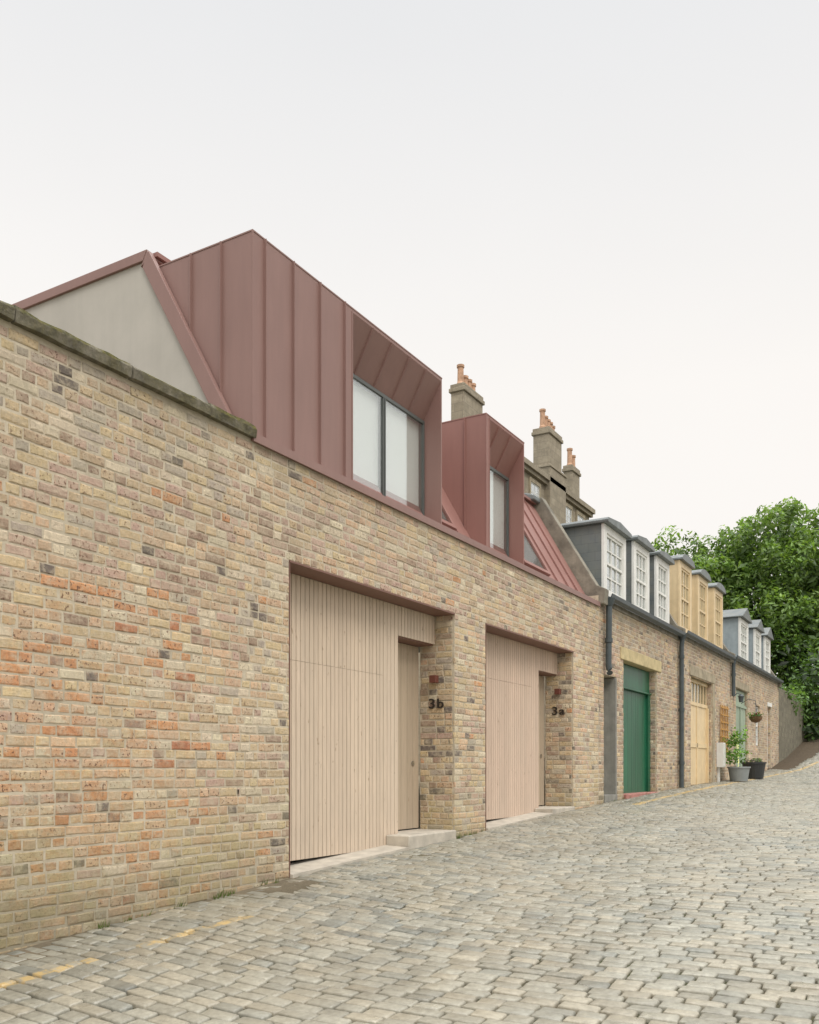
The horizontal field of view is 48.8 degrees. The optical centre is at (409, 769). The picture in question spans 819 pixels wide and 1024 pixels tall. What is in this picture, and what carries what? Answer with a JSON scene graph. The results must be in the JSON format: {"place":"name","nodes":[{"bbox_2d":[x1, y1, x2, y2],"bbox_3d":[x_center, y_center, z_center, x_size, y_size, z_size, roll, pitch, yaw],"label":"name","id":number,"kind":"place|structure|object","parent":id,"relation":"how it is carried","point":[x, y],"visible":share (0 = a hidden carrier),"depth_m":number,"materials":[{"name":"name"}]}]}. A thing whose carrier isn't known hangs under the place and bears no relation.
{"place":"outdoors","nodes":[
{"label":"outdoors","id":0,"kind":"place"},
{"bbox_2d":[0,753,818,1023],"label":"cobbled road","id":1,"kind":"structure","parent":0,"point":[519,891],"depth_m":5.58,"materials":[{"name":"stone"}]},
{"bbox_2d":[722,725,751,780],"bbox_3d":[8.075,-0.393,22.269,0.703,1.373,0.843,0,0,30],"label":"planter","id":2,"kind":"object","parent":1,"relation":"on","point":[738,773],"visible":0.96,"depth_m":22.11,"materials":[{"name":"grey plastic"}]},
{"bbox_2d":[742,758,766,778],"bbox_3d":[9.110,-0.032,23.875,0.636,0.560,0.639,0,0,30],"label":"planter","id":3,"kind":"object","parent":1,"relation":"on","point":[757,769],"visible":0.93,"depth_m":23.65,"materials":[{"name":"black plastic"}]},
{"bbox_2d":[0,726,818,1023],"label":"ground","id":4,"kind":"structure","parent":0,"point":[801,752],"depth_m":7.15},
{"bbox_2d":[0,300,256,953],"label":"brick boundary wall","id":5,"kind":"structure","parent":4,"relation":"on","point":[126,597],"depth_m":5.96,"materials":[{"name":"brick"}]},
{"bbox_2d":[12,229,474,886],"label":"mews house","id":6,"kind":"structure","parent":4,"relation":"on","point":[360,585],"depth_m":8.24,"materials":[{"name":"brick"}]},
{"bbox_2d":[290,660,382,860],"bbox_3d":[-0.764,-0.079,8.515,0.051,1.779,1.862,0,0,30],"label":"garage door","id":7,"kind":"structure","parent":6,"relation":"in","point":[336,714],"depth_m":8.55,"materials":[{"name":"beige wood"}]},
{"bbox_2d":[398,643,417,829],"bbox_3d":[-0.103,-0.366,10.022,0.042,2.068,0.790,0,0,30],"label":"entrance door","id":8,"kind":"structure","parent":6,"relation":"in","point":[407,654],"depth_m":10.14,"materials":[{"name":"wood"}]},
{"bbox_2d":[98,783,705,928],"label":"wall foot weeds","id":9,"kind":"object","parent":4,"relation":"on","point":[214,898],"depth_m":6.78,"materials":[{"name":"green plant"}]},
{"bbox_2d":[418,364,484,774],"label":"townhouse","id":10,"kind":"structure","parent":4,"relation":"on","point":[466,399],"depth_m":31.16,"materials":[{"name":"stone"}]},
{"bbox_2d":[442,413,599,833],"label":"mews house","id":11,"kind":"structure","parent":4,"relation":"on","point":[533,621],"depth_m":11.96,"materials":[{"name":"brick"}]},
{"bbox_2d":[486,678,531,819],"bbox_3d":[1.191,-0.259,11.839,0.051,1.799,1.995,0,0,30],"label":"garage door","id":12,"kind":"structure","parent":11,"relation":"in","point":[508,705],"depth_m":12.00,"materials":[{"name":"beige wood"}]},
{"bbox_2d":[539,676,543,804],"bbox_3d":[1.846,-0.431,13.337,0.042,1.938,0.720,0,0,30],"label":"entrance door","id":13,"kind":"structure","parent":11,"relation":"in","point":[541,679],"depth_m":13.55,"materials":[{"name":"wood"}]},
{"bbox_2d":[418,493,686,804],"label":"old mews house","id":14,"kind":"structure","parent":4,"relation":"on","point":[620,572],"depth_m":16.29,"materials":[{"name":"brick"}]},
{"bbox_2d":[604,678,616,802],"bbox_3d":[3.218,-0.315,14.982,0.280,2.430,0.641,0,0,30],"label":"blocked doorway","id":15,"kind":"structure","parent":14,"relation":"in","point":[610,685],"depth_m":15.18,"materials":[{"name":"grey paint"}]},
{"bbox_2d":[623,690,645,792],"bbox_3d":[4.056,-0.497,16.524,0.060,1.855,1.870,0,0,30],"label":"garage door","id":16,"kind":"structure","parent":14,"relation":"in","point":[634,704],"depth_m":16.68,"materials":[{"name":"green paint"}]},
{"bbox_2d":[524,408,594,757],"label":"townhouse","id":17,"kind":"structure","parent":4,"relation":"on","point":[551,484],"depth_m":37.42,"materials":[{"name":"stone"}]},
{"bbox_2d":[529,476,540,496],"bbox_3d":[5.024,-10.675,36.083,0.120,1.750,1.200,0,0,30],"label":"window","id":18,"kind":"structure","parent":17,"relation":"in","point":[534,486],"depth_m":36.08,"materials":[{"name":"white glass"}]},
{"bbox_2d":[566,502,572,522],"bbox_3d":[6.899,-10.675,39.272,0.120,1.750,1.200,0,0,30],"label":"window","id":19,"kind":"structure","parent":17,"relation":"in","point":[569,509],"depth_m":39.42,"materials":[{"name":"white glass"}]},
{"bbox_2d":[575,510,584,521],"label":"window","id":20,"kind":"structure","parent":17,"relation":"in","point":[579,516],"depth_m":40.48,"materials":[{"name":"white glass"}]},
{"bbox_2d":[669,554,735,787],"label":"old mews house","id":21,"kind":"structure","parent":4,"relation":"on","point":[696,606],"depth_m":20.89,"materials":[{"name":"brick"}]},
{"bbox_2d":[691,678,708,784],"bbox_3d":[6.576,-0.847,20.750,0.140,2.395,2.160,0,0,30],"label":"garage door","id":22,"kind":"structure","parent":21,"relation":"in","point":[699,708],"depth_m":21.01,"materials":[{"name":"beige paint"}]},
{"bbox_2d":[717,743,725,781],"bbox_3d":[7.618,-0.125,22.057,0.172,1.050,0.250,0,0,30],"label":"meter box","id":23,"kind":"object","parent":21,"relation":"attached to","point":[721,754],"visible":0.9,"depth_m":21.97,"materials":[{"name":"white paint"}]},
{"bbox_2d":[720,704,728,752],"bbox_3d":[7.900,-1.000,22.616,0.041,1.200,0.880,0,0,30],"label":"garden trellis","id":24,"kind":"object","parent":21,"relation":"attached to","point":[725,722],"visible":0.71,"depth_m":22.61,"materials":[{"name":"brown wood"}]},
{"bbox_2d":[651,525,754,612],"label":"tree","id":25,"kind":"object","parent":4,"relation":"on","point":[712,565],"visible":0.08,"depth_m":43.05,"materials":[{"name":"green plant"}]},
{"bbox_2d":[683,496,818,689],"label":"tree","id":26,"kind":"object","parent":4,"relation":"on","point":[784,553],"visible":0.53,"depth_m":42.08,"materials":[{"name":"green plant"}]},
{"bbox_2d":[723,608,783,777],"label":"old mews house","id":27,"kind":"structure","parent":4,"relation":"on","point":[746,640],"depth_m":26.37,"materials":[{"name":"brick"}]},
{"bbox_2d":[733,693,744,701],"bbox_3d":[8.640,-1.885,23.690,0.293,0.250,0.180,0,0,30],"label":"wall lantern","id":28,"kind":"object","parent":27,"relation":"attached to","point":[740,697],"depth_m":23.61,"materials":[{"name":"metal"}]},
{"bbox_2d":[736,690,746,766],"bbox_3d":[9.054,-0.975,24.896,0.170,2.390,1.660,0,0,30],"label":"garage door","id":29,"kind":"structure","parent":27,"relation":"in","point":[740,708],"depth_m":24.85,"materials":[{"name":"green paint"}]},
{"bbox_2d":[741,699,763,722],"bbox_3d":[9.335,-1.594,24.507,0.536,0.668,0.409,0,0,1],"label":"hanging basket","id":30,"kind":"object","parent":27,"relation":"attached to","point":[756,717],"visible":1,"depth_m":24.42,"materials":[{"name":"brown wicker"}]},
{"bbox_2d":[756,707,757,745],"bbox_3d":[10.350,-1.300,27.034,0.055,1.160,0.660,0,0,30],"label":"window","id":31,"kind":"structure","parent":27,"relation":"in","point":[756,707],"depth_m":27.28,"materials":[{"name":"white paint"}]},
{"bbox_2d":[767,702,771,767],"bbox_3d":[11.408,-1.035,28.848,0.220,2.170,0.800,0,0,30],"label":"sign post","id":32,"kind":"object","parent":27,"relation":"in","point":[768,704],"depth_m":29.09,"materials":[{"name":"white metal"}]},
{"bbox_2d":[755,505,818,696],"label":"tree","id":33,"kind":"object","parent":4,"relation":"on","point":[808,584],"visible":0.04,"depth_m":43.57,"materials":[{"name":"green plant"}]},
{"bbox_2d":[779,688,803,761],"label":"rubble stone wall","id":34,"kind":"structure","parent":4,"relation":"on","point":[791,736],"depth_m":32.44,"materials":[{"name":"beige stone"}]},
{"bbox_2d":[769,624,818,741],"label":"ivy hedge","id":35,"kind":"object","parent":4,"relation":"on","point":[809,679],"visible":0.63,"depth_m":36.47,"materials":[{"name":"green plant"}]},
{"bbox_2d":[0,0,818,714],"label":"sky","id":36,"kind":"structure","parent":0,"point":[604,212],"materials":[{"name":"white"}]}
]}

